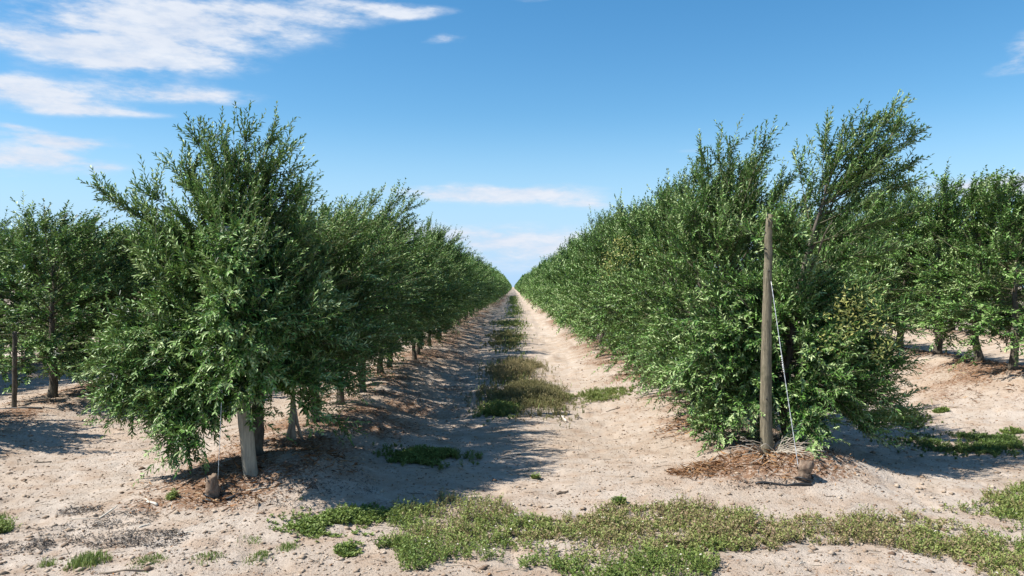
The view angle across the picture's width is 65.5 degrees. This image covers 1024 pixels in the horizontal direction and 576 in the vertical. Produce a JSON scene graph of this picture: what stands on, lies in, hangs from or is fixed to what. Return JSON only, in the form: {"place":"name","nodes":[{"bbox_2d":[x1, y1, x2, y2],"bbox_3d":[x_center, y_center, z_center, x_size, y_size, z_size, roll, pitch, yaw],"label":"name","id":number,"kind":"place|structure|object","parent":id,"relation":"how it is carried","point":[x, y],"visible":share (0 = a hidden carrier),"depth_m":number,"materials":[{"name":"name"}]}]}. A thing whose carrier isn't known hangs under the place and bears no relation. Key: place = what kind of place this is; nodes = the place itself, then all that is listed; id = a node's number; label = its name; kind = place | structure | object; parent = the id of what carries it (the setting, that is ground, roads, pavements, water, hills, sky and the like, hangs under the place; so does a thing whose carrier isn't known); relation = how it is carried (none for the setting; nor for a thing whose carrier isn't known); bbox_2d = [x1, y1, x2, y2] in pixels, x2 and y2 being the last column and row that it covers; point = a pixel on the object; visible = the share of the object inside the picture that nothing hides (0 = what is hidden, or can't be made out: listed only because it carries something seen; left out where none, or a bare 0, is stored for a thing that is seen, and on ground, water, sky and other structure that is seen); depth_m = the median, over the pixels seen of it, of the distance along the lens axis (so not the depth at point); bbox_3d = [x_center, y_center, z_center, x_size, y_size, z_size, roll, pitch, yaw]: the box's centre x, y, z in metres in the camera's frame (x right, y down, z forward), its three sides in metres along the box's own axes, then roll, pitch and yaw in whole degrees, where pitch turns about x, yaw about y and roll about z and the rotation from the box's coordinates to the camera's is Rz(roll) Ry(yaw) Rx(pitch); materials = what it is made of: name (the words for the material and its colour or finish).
{"place":"outdoors","nodes":[
{"label":"outdoors","id":0,"kind":"place"},
{"bbox_2d":[0,287,1023,575],"bbox_3d":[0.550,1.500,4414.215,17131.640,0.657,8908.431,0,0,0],"label":"ground","id":1,"kind":"structure","parent":0,"point":[562,355],"depth_m":7.37,"materials":[{"name":"soil"}]},
{"bbox_2d":[0,315,19,371],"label":"olive tree","id":2,"kind":"object","parent":1,"relation":"on","point":[1,352],"visible":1,"depth_m":9.25,"materials":[{"name":"green plant"}]},
{"bbox_2d":[0,514,21,533],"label":"grass tuft","id":3,"kind":"object","parent":1,"relation":"on","point":[6,524],"visible":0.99,"depth_m":5.73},
{"bbox_2d":[11,331,17,406],"bbox_3d":[-6.462,1.117,10.321,0.069,1.085,0.060,0,0,0],"label":"wooden post","id":4,"kind":"object","parent":1,"relation":"on","point":[14,374],"visible":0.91,"depth_m":10.30,"materials":[{"name":"brown wood"}]},
{"bbox_2d":[0,221,38,364],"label":"olive tree","id":5,"kind":"object","parent":1,"relation":"on","point":[2,345],"visible":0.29,"depth_m":15.93,"materials":[{"name":"green plant"}]},
{"bbox_2d":[0,206,66,359],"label":"olive tree","id":6,"kind":"object","parent":1,"relation":"on","point":[12,234],"visible":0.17,"depth_m":16.71,"materials":[{"name":"green plant"}]},
{"bbox_2d":[2,217,76,354],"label":"olive tree","id":7,"kind":"object","parent":1,"relation":"on","point":[59,328],"visible":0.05,"depth_m":17.75,"materials":[{"name":"green plant"}]},
{"bbox_2d":[37,556,62,567],"bbox_3d":[-2.954,1.748,5.068,0.133,0.075,0.159,0,0,0],"label":"grass tuft","id":8,"kind":"object","parent":1,"relation":"on","point":[49,563],"visible":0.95,"depth_m":5.05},
{"bbox_2d":[0,190,158,398],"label":"olive tree","id":9,"kind":"object","parent":1,"relation":"on","point":[30,258],"visible":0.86,"depth_m":11.06,"materials":[{"name":"green plant"}]},
{"bbox_2d":[62,549,112,571],"bbox_3d":[-2.703,1.721,5.054,0.282,0.101,0.327,0,0,29],"label":"grass tuft","id":10,"kind":"object","parent":1,"relation":"on","point":[90,558],"visible":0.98,"depth_m":5.03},
{"bbox_2d":[0,204,182,384],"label":"olive tree","id":11,"kind":"object","parent":1,"relation":"on","point":[121,259],"visible":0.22,"depth_m":12.07,"materials":[{"name":"green plant"}]},
{"bbox_2d":[47,215,194,376],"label":"olive tree","id":12,"kind":"object","parent":1,"relation":"on","point":[109,224],"visible":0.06,"depth_m":13.11,"materials":[{"name":"green plant"}]},
{"bbox_2d":[99,568,153,573],"bbox_3d":[-2.391,1.757,4.924,0.314,0.029,0.020,0,0,-10],"label":"dry stick","id":13,"kind":"object","parent":1,"relation":"on","point":[110,572],"visible":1,"depth_m":4.91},
{"bbox_2d":[126,552,168,573],"bbox_3d":[-2.318,1.746,5.049,0.244,0.068,0.311,0,0,0],"label":"grass tuft","id":14,"kind":"object","parent":1,"relation":"on","point":[145,559],"visible":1,"depth_m":5.06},
{"bbox_2d":[112,218,211,339],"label":"olive tree","id":15,"kind":"object","parent":1,"relation":"on","point":[150,282],"visible":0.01,"depth_m":14.08,"materials":[{"name":"green plant"}]},
{"bbox_2d":[164,487,178,500],"bbox_3d":[-2.716,1.649,6.338,0.109,0.098,0.163,0,0,0],"label":"grass tuft","id":16,"kind":"object","parent":1,"relation":"on","point":[173,494],"visible":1,"depth_m":6.32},
{"bbox_2d":[190,550,226,565],"bbox_3d":[-1.957,1.740,5.130,0.230,0.056,0.238,0,0,39],"label":"grass tuft","id":17,"kind":"object","parent":1,"relation":"on","point":[209,555],"visible":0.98,"depth_m":5.14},
{"bbox_2d":[203,473,221,498],"bbox_3d":[-2.378,1.590,6.298,0.142,0.238,0.142,0,0,0],"label":"anchor stub","id":18,"kind":"object","parent":1,"relation":"on","point":[212,489],"visible":0.88,"depth_m":6.26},
{"bbox_2d":[202,495,235,501],"bbox_3d":[-2.303,1.663,6.233,0.253,0.058,0.052,0,0,-9],"label":"drip pipe","id":19,"kind":"object","parent":1,"relation":"on","point":[226,498],"visible":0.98,"depth_m":6.23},
{"bbox_2d":[64,100,384,485],"bbox_3d":[-2.389,-0.043,7.253,2.591,3.382,2.459,0,0,35],"label":"olive tree","id":20,"kind":"object","parent":1,"relation":"on","point":[255,319],"visible":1,"depth_m":6.75,"materials":[{"name":"green plant"}]},
{"bbox_2d":[219,226,257,476],"bbox_3d":[-2.287,0.623,6.644,0.377,2.263,0.139,0,0,0],"label":"wooden post","id":21,"kind":"object","parent":1,"relation":"on","point":[248,453],"visible":0.21,"depth_m":6.59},
{"bbox_2d":[242,550,273,565],"bbox_3d":[-1.659,1.751,5.170,0.202,0.074,0.243,0,0,-25],"label":"grass tuft","id":22,"kind":"object","parent":1,"relation":"on","point":[264,554],"visible":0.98,"depth_m":5.16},
{"bbox_2d":[275,541,299,551],"bbox_3d":[-1.509,1.738,5.346,0.156,0.066,0.195,0,0,0],"label":"grass tuft","id":23,"kind":"object","parent":1,"relation":"on","point":[288,545],"visible":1,"depth_m":5.33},
{"bbox_2d":[266,496,400,541],"bbox_3d":[-1.331,1.714,5.962,0.891,0.138,1.072,0,0,22],"label":"weed patch","id":24,"kind":"object","parent":1,"relation":"on","point":[363,514],"visible":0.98,"depth_m":5.89,"materials":[{"name":"green plant"}]},
{"bbox_2d":[250,171,418,440],"bbox_3d":[-2.101,0.189,8.085,2.112,2.909,2.086,0,0,22],"label":"olive tree","id":25,"kind":"object","parent":1,"relation":"on","point":[343,246],"visible":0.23,"depth_m":8.05,"materials":[{"name":"green plant"}]},
{"bbox_2d":[332,540,364,557],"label":"weed patch","id":26,"kind":"object","parent":1,"relation":"on","point":[344,549],"visible":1,"depth_m":5.29,"materials":[{"name":"green plant"}]},
{"bbox_2d":[274,182,436,404],"bbox_3d":[-2.151,0.141,10.433,2.247,3.019,2.188,0,0,0],"label":"olive tree","id":27,"kind":"object","parent":1,"relation":"on","point":[388,268],"visible":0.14,"depth_m":10.46,"materials":[{"name":"green plant"}]},
{"bbox_2d":[287,173,433,422],"bbox_3d":[-2.023,0.161,9.159,2.279,2.964,2.046,0,0,0],"label":"olive tree","id":28,"kind":"object","parent":1,"relation":"on","point":[327,214],"visible":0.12,"depth_m":9.08,"materials":[{"name":"green plant"}]},
{"bbox_2d":[324,178,448,391],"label":"olive tree","id":29,"kind":"object","parent":1,"relation":"on","point":[388,218],"visible":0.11,"depth_m":11.68,"materials":[{"name":"green plant"}]},
{"bbox_2d":[0,452,801,555],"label":"plant debris","id":30,"kind":"object","parent":1,"relation":"on","point":[77,511],"visible":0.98,"depth_m":5.69,"materials":[{"name":"plant"}]},
{"bbox_2d":[358,204,446,382],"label":"olive tree","id":31,"kind":"object","parent":1,"relation":"on","point":[418,283],"visible":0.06,"depth_m":13.02,"materials":[{"name":"green plant"}]},
{"bbox_2d":[377,215,454,372],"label":"olive tree","id":32,"kind":"object","parent":1,"relation":"on","point":[429,260],"visible":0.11,"depth_m":14.29,"materials":[{"name":"green plant"}]},
{"bbox_2d":[386,216,449,366],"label":"olive tree","id":33,"kind":"object","parent":1,"relation":"on","point":[430,332],"visible":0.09,"depth_m":15.68,"materials":[{"name":"green plant"}]},
{"bbox_2d":[372,441,482,469],"bbox_3d":[-0.891,1.704,8.142,1.081,0.173,1.047,0,0,-26],"label":"weed patch","id":34,"kind":"object","parent":1,"relation":"on","point":[424,454],"visible":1,"depth_m":8.08,"materials":[{"name":"green plant"}]},
{"bbox_2d":[399,218,464,359],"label":"olive tree","id":35,"kind":"object","parent":1,"relation":"on","point":[433,292],"visible":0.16,"depth_m":17.14,"materials":[{"name":"green plant"}]},
{"bbox_2d":[410,244,465,349],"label":"olive tree","id":36,"kind":"object","parent":1,"relation":"on","point":[421,346],"visible":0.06,"depth_m":19.63,"materials":[{"name":"green plant"}]},
{"bbox_2d":[407,212,472,345],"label":"olive tree","id":37,"kind":"object","parent":1,"relation":"on","point":[459,255],"visible":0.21,"depth_m":20.80,"materials":[{"name":"green plant"}]},
{"bbox_2d":[411,246,470,353],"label":"olive tree","id":38,"kind":"object","parent":1,"relation":"on","point":[449,328],"visible":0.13,"depth_m":18.35,"materials":[{"name":"green plant"}]},
{"bbox_2d":[410,237,487,342],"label":"olive tree","id":39,"kind":"object","parent":1,"relation":"on","point":[465,281],"visible":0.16,"depth_m":23.71,"materials":[{"name":"green plant"}]},
{"bbox_2d":[435,257,479,329],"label":"olive tree","id":40,"kind":"object","parent":1,"relation":"on","point":[474,284],"visible":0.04,"depth_m":30.64,"materials":[{"name":"green plant"}]},
{"bbox_2d":[440,241,476,335],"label":"olive tree","id":41,"kind":"object","parent":1,"relation":"on","point":[462,287],"visible":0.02,"depth_m":25.15,"materials":[{"name":"green plant"}]},
{"bbox_2d":[447,246,474,330],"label":"olive tree","id":42,"kind":"object","parent":1,"relation":"on","point":[466,301],"visible":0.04,"depth_m":27.83,"materials":[{"name":"green plant"}]},
{"bbox_2d":[444,243,482,323],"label":"olive tree","id":43,"kind":"object","parent":1,"relation":"on","point":[468,286],"visible":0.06,"depth_m":26.61,"materials":[{"name":"green plant"}]},
{"bbox_2d":[462,253,479,323],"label":"olive tree","id":44,"kind":"object","parent":1,"relation":"on","point":[469,284],"visible":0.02,"depth_m":29.22,"materials":[{"name":"green plant"}]},
{"bbox_2d":[455,257,488,320],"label":"olive tree","id":45,"kind":"object","parent":1,"relation":"on","point":[479,285],"visible":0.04,"depth_m":34.78,"materials":[{"name":"green plant"}]},
{"bbox_2d":[456,260,488,325],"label":"olive tree","id":46,"kind":"object","parent":1,"relation":"on","point":[479,272],"visible":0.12,"depth_m":31.91,"materials":[{"name":"green plant"}]},
{"bbox_2d":[464,265,487,319],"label":"olive tree","id":47,"kind":"object","parent":1,"relation":"on","point":[479,294],"visible":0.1,"depth_m":37.38,"materials":[{"name":"green plant"}]},
{"bbox_2d":[466,252,490,318],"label":"olive tree","id":48,"kind":"object","parent":1,"relation":"on","point":[479,261],"visible":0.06,"depth_m":38.62,"materials":[{"name":"green plant"}]},
{"bbox_2d":[470,265,494,316],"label":"olive tree","id":49,"kind":"object","parent":1,"relation":"on","point":[485,290],"visible":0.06,"depth_m":41.34,"materials":[{"name":"green plant"}]},
{"bbox_2d":[468,399,530,425],"bbox_3d":[-0.243,1.674,11.150,0.798,0.254,2.060,0,0,12],"label":"weed patch","id":50,"kind":"object","parent":1,"relation":"on","point":[497,407],"visible":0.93,"depth_m":10.99,"materials":[{"name":"green plant"}]},
{"bbox_2d":[475,327,533,350],"bbox_3d":[-0.315,1.685,27.681,2.249,0.257,12.389,0,0,0],"label":"weed patch","id":51,"kind":"object","parent":1,"relation":"on","point":[504,334],"visible":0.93,"depth_m":25.95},
{"bbox_2d":[482,318,528,328],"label":"weed patch","id":52,"kind":"object","parent":1,"relation":"on","point":[505,321],"visible":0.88,"depth_m":37.67,"materials":[{"name":"green plant"}]},
{"bbox_2d":[0,371,1019,575],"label":"twig litter","id":53,"kind":"object","parent":1,"relation":"on","point":[473,494],"visible":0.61,"depth_m":6.70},
{"bbox_2d":[0,345,1023,575],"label":"soil clods","id":54,"kind":"object","parent":1,"relation":"on","point":[148,567],"visible":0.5,"depth_m":6.35,"materials":[{"name":"soil"}]},
{"bbox_2d":[0,333,1023,575],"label":"leaf litter","id":55,"kind":"object","parent":1,"relation":"on","point":[706,464],"visible":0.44,"depth_m":7.16,"materials":[{"name":"plant"}]},
{"bbox_2d":[502,274,525,295],"bbox_3d":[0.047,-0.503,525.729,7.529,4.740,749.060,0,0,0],"label":"distant olive trees","id":56,"kind":"object","parent":1,"relation":"on","point":[517,286],"visible":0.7,"depth_m":193.53,"materials":[{"name":"green plant"}]},
{"bbox_2d":[472,354,557,386],"bbox_3d":[-0.014,1.604,17.006,2.035,0.413,6.502,0,0,0],"label":"weed patch","id":57,"kind":"object","parent":1,"relation":"on","point":[506,367],"visible":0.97,"depth_m":15.83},
{"bbox_2d":[454,374,587,426],"bbox_3d":[0.176,1.639,12.575,2.097,0.366,4.970,0,0,0],"label":"weed patch","id":58,"kind":"object","parent":1,"relation":"on","point":[525,391],"visible":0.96,"depth_m":12.17,"materials":[{"name":"plant"}]},
{"bbox_2d":[54,296,999,439],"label":"grass","id":59,"kind":"structure","parent":1,"relation":"on","point":[513,301],"depth_m":22.35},
{"bbox_2d":[533,254,553,308],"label":"olive tree","id":60,"kind":"object","parent":1,"relation":"on","point":[541,273],"visible":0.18,"depth_m":49.17,"materials":[{"name":"green plant"}]},
{"bbox_2d":[536,250,557,312],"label":"olive tree","id":61,"kind":"object","parent":1,"relation":"on","point":[543,289],"visible":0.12,"depth_m":45.01,"materials":[{"name":"green plant"}]},
{"bbox_2d":[541,259,558,323],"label":"olive tree","id":62,"kind":"object","parent":1,"relation":"on","point":[547,289],"visible":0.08,"depth_m":35.87,"materials":[{"name":"green plant"}]},
{"bbox_2d":[539,256,561,322],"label":"olive tree","id":63,"kind":"object","parent":1,"relation":"on","point":[549,286],"visible":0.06,"depth_m":37.16,"materials":[{"name":"green plant"}]},
{"bbox_2d":[540,243,566,313],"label":"olive tree","id":64,"kind":"object","parent":1,"relation":"on","point":[548,268],"visible":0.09,"depth_m":41.05,"materials":[{"name":"green plant"}]},
{"bbox_2d":[546,242,573,325],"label":"olive tree","id":65,"kind":"object","parent":1,"relation":"on","point":[556,282],"visible":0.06,"depth_m":31.56,"materials":[{"name":"green plant"}]},
{"bbox_2d":[546,232,574,324],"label":"olive tree","id":66,"kind":"object","parent":1,"relation":"on","point":[557,276],"visible":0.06,"depth_m":33.25,"materials":[{"name":"green plant"}]},
{"bbox_2d":[544,232,581,329],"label":"olive tree","id":67,"kind":"object","parent":1,"relation":"on","point":[569,243],"visible":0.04,"depth_m":30.36,"materials":[{"name":"green plant"}]},
{"bbox_2d":[556,250,581,330],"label":"olive tree","id":68,"kind":"object","parent":1,"relation":"on","point":[571,278],"visible":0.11,"depth_m":26.35,"materials":[{"name":"green plant"}]},
{"bbox_2d":[545,233,592,332],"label":"olive tree","id":69,"kind":"object","parent":1,"relation":"on","point":[554,265],"visible":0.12,"depth_m":29.06,"materials":[{"name":"green plant"}]},
{"bbox_2d":[550,231,588,332],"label":"olive tree","id":70,"kind":"object","parent":1,"relation":"on","point":[559,297],"visible":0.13,"depth_m":27.80,"materials":[{"name":"green plant"}]},
{"bbox_2d":[556,222,597,338],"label":"olive tree","id":71,"kind":"object","parent":1,"relation":"on","point":[576,265],"visible":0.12,"depth_m":23.62,"materials":[{"name":"green plant"}]},
{"bbox_2d":[558,220,598,339],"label":"olive tree","id":72,"kind":"object","parent":1,"relation":"on","point":[586,250],"visible":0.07,"depth_m":24.82,"materials":[{"name":"green plant"}]},
{"bbox_2d":[567,245,607,345],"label":"olive tree","id":73,"kind":"object","parent":1,"relation":"on","point":[579,338],"visible":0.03,"depth_m":22.28,"materials":[{"name":"green plant"}]},
{"bbox_2d":[561,201,631,345],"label":"olive tree","id":74,"kind":"object","parent":1,"relation":"on","point":[581,250],"visible":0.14,"depth_m":20.89,"materials":[{"name":"green plant"}]},
{"bbox_2d":[565,208,640,349],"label":"olive tree","id":75,"kind":"object","parent":1,"relation":"on","point":[588,286],"visible":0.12,"depth_m":19.58,"materials":[{"name":"green plant"}]},
{"bbox_2d":[560,385,651,407],"bbox_3d":[1.269,1.678,12.399,1.773,0.285,1.396,0,0,0],"label":"weed patch","id":76,"kind":"object","parent":1,"relation":"on","point":[594,395],"visible":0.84,"depth_m":12.30,"materials":[{"name":"green plant"}]},
{"bbox_2d":[569,203,646,355],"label":"olive tree","id":77,"kind":"object","parent":1,"relation":"on","point":[585,283],"visible":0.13,"depth_m":18.11,"materials":[{"name":"green plant"}]},
{"bbox_2d":[577,196,644,359],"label":"olive tree","id":78,"kind":"object","parent":1,"relation":"on","point":[611,222],"visible":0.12,"depth_m":16.90,"materials":[{"name":"green plant"}]},
{"bbox_2d":[609,494,626,504],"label":"weed patch","id":79,"kind":"object","parent":1,"relation":"on","point":[618,499],"visible":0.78,"depth_m":6.41,"materials":[{"name":"green plant"}]},
{"bbox_2d":[582,187,681,365],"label":"olive tree","id":80,"kind":"object","parent":1,"relation":"on","point":[610,284],"visible":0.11,"depth_m":15.52,"materials":[{"name":"green plant"}]},
{"bbox_2d":[582,190,697,373],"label":"olive tree","id":81,"kind":"object","parent":1,"relation":"on","point":[637,251],"visible":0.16,"depth_m":14.34,"materials":[{"name":"green plant"}]},
{"bbox_2d":[606,164,717,386],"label":"olive tree","id":82,"kind":"object","parent":1,"relation":"on","point":[634,226],"visible":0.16,"depth_m":12.86,"materials":[{"name":"green plant"}]},
{"bbox_2d":[599,161,736,394],"bbox_3d":[2.398,-0.124,11.785,2.477,3.581,2.188,0,0,0],"label":"olive tree","id":83,"kind":"object","parent":1,"relation":"on","point":[646,252],"visible":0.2,"depth_m":11.58,"materials":[{"name":"green plant"}]},
{"bbox_2d":[371,479,1023,575],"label":"weed mat","id":84,"kind":"object","parent":1,"relation":"on","point":[617,529],"visible":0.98,"depth_m":5.54,"materials":[{"name":"green plant"}]},
{"bbox_2d":[614,152,790,410],"bbox_3d":[2.502,-0.107,10.449,2.403,3.513,2.268,0,0,0],"label":"olive tree","id":85,"kind":"object","parent":1,"relation":"on","point":[652,292],"visible":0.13,"depth_m":10.35,"materials":[{"name":"green plant"}]},
{"bbox_2d":[632,114,836,436],"bbox_3d":[2.511,-0.052,9.197,2.296,3.903,2.280,0,0,0],"label":"olive tree","id":86,"kind":"object","parent":1,"relation":"on","point":[732,241],"visible":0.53,"depth_m":9.00,"materials":[{"name":"green plant"}]},
{"bbox_2d":[760,214,772,455],"bbox_3d":[2.321,0.542,7.292,0.121,2.425,0.118,0,0,-40],"label":"wooden post","id":87,"kind":"object","parent":1,"relation":"on","point":[766,432],"visible":0.94,"depth_m":7.26,"materials":[{"name":"wood"}]},
{"bbox_2d":[771,282,797,463],"bbox_3d":[2.364,0.738,6.962,0.033,1.575,0.571,0,0,-4],"label":"guy wire","id":88,"kind":"object","parent":87,"relation":"attached to","point":[784,372],"visible":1,"depth_m":6.96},
{"bbox_2d":[725,433,826,462],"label":"dry shoots","id":89,"kind":"object","parent":1,"relation":"on","point":[779,449],"visible":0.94,"depth_m":7.19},
{"bbox_2d":[755,481,811,485],"bbox_3d":[2.255,1.645,6.644,0.456,0.043,0.027,0,0,6],"label":"drip pipe","id":90,"kind":"object","parent":1,"relation":"on","point":[791,484],"visible":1,"depth_m":6.63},
{"bbox_2d":[651,89,947,458],"bbox_3d":[2.840,-0.115,8.003,2.564,3.856,2.270,0,0,-41],"label":"olive tree","id":91,"kind":"object","parent":1,"relation":"on","point":[841,362],"visible":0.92,"depth_m":7.72,"materials":[{"name":"green plant"}]},
{"bbox_2d":[795,459,813,482],"bbox_3d":[2.453,1.559,6.701,0.158,0.215,0.158,0,0,0],"label":"anchor stub","id":92,"kind":"object","parent":1,"relation":"on","point":[804,468],"visible":0.94,"depth_m":6.65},
{"bbox_2d":[783,205,844,323],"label":"olive tree","id":93,"kind":"object","parent":1,"relation":"on","point":[804,225],"visible":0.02,"depth_m":19.79,"materials":[{"name":"green plant"}]},
{"bbox_2d":[789,209,889,313],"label":"olive tree","id":94,"kind":"object","parent":1,"relation":"on","point":[808,228],"visible":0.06,"depth_m":18.54,"materials":[{"name":"green plant"}]},
{"bbox_2d":[811,202,921,336],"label":"olive tree","id":95,"kind":"object","parent":1,"relation":"on","point":[841,224],"visible":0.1,"depth_m":17.57,"materials":[{"name":"green plant"}]},
{"bbox_2d":[826,185,937,337],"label":"olive tree","id":96,"kind":"object","parent":1,"relation":"on","point":[861,240],"visible":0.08,"depth_m":16.43,"materials":[{"name":"green plant"}]},
{"bbox_2d":[864,409,943,430],"bbox_3d":[5.077,1.701,10.363,0.875,0.156,1.392,0,0,0],"label":"weed patch","id":97,"kind":"object","parent":1,"relation":"on","point":[920,419],"visible":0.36,"depth_m":10.24,"materials":[{"name":"green plant"}]},
{"bbox_2d":[835,175,985,353],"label":"olive tree","id":98,"kind":"object","parent":1,"relation":"on","point":[901,224],"visible":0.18,"depth_m":15.04,"materials":[{"name":"green plant"}]},
{"bbox_2d":[856,156,1023,353],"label":"olive tree","id":99,"kind":"object","parent":1,"relation":"on","point":[936,206],"visible":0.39,"depth_m":13.98,"materials":[{"name":"green plant"}]},
{"bbox_2d":[932,406,949,412],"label":"weed patch","id":100,"kind":"object","parent":1,"relation":"on","point":[943,409],"visible":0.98,"depth_m":10.64,"materials":[{"name":"green plant"}]},
{"bbox_2d":[863,428,1023,458],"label":"weed patch","id":101,"kind":"object","parent":1,"relation":"on","point":[995,445],"visible":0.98,"depth_m":8.69,"materials":[{"name":"green plant"}]},
{"bbox_2d":[901,165,1023,361],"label":"olive tree","id":102,"kind":"object","parent":1,"relation":"on","point":[972,224],"visible":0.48,"depth_m":12.84,"materials":[{"name":"green plant"}]},
{"bbox_2d":[922,167,1023,372],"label":"olive tree","id":103,"kind":"object","parent":1,"relation":"on","point":[1002,246],"visible":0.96,"depth_m":11.68,"materials":[{"name":"green plant"}]},
{"bbox_2d":[925,227,1023,331],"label":"olive tree","id":104,"kind":"object","parent":1,"relation":"on","point":[951,280],"visible":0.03,"depth_m":21.35,"materials":[{"name":"green plant"}]},
{"bbox_2d":[999,426,1023,433],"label":"weed patch","id":105,"kind":"object","parent":1,"relation":"on","point":[1014,430],"visible":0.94,"depth_m":9.43,"materials":[{"name":"green plant"}]},
{"bbox_2d":[0,0,1023,286],"label":"sky","id":106,"kind":"structure","parent":0,"point":[513,118],"materials":[{"name":"blue"}]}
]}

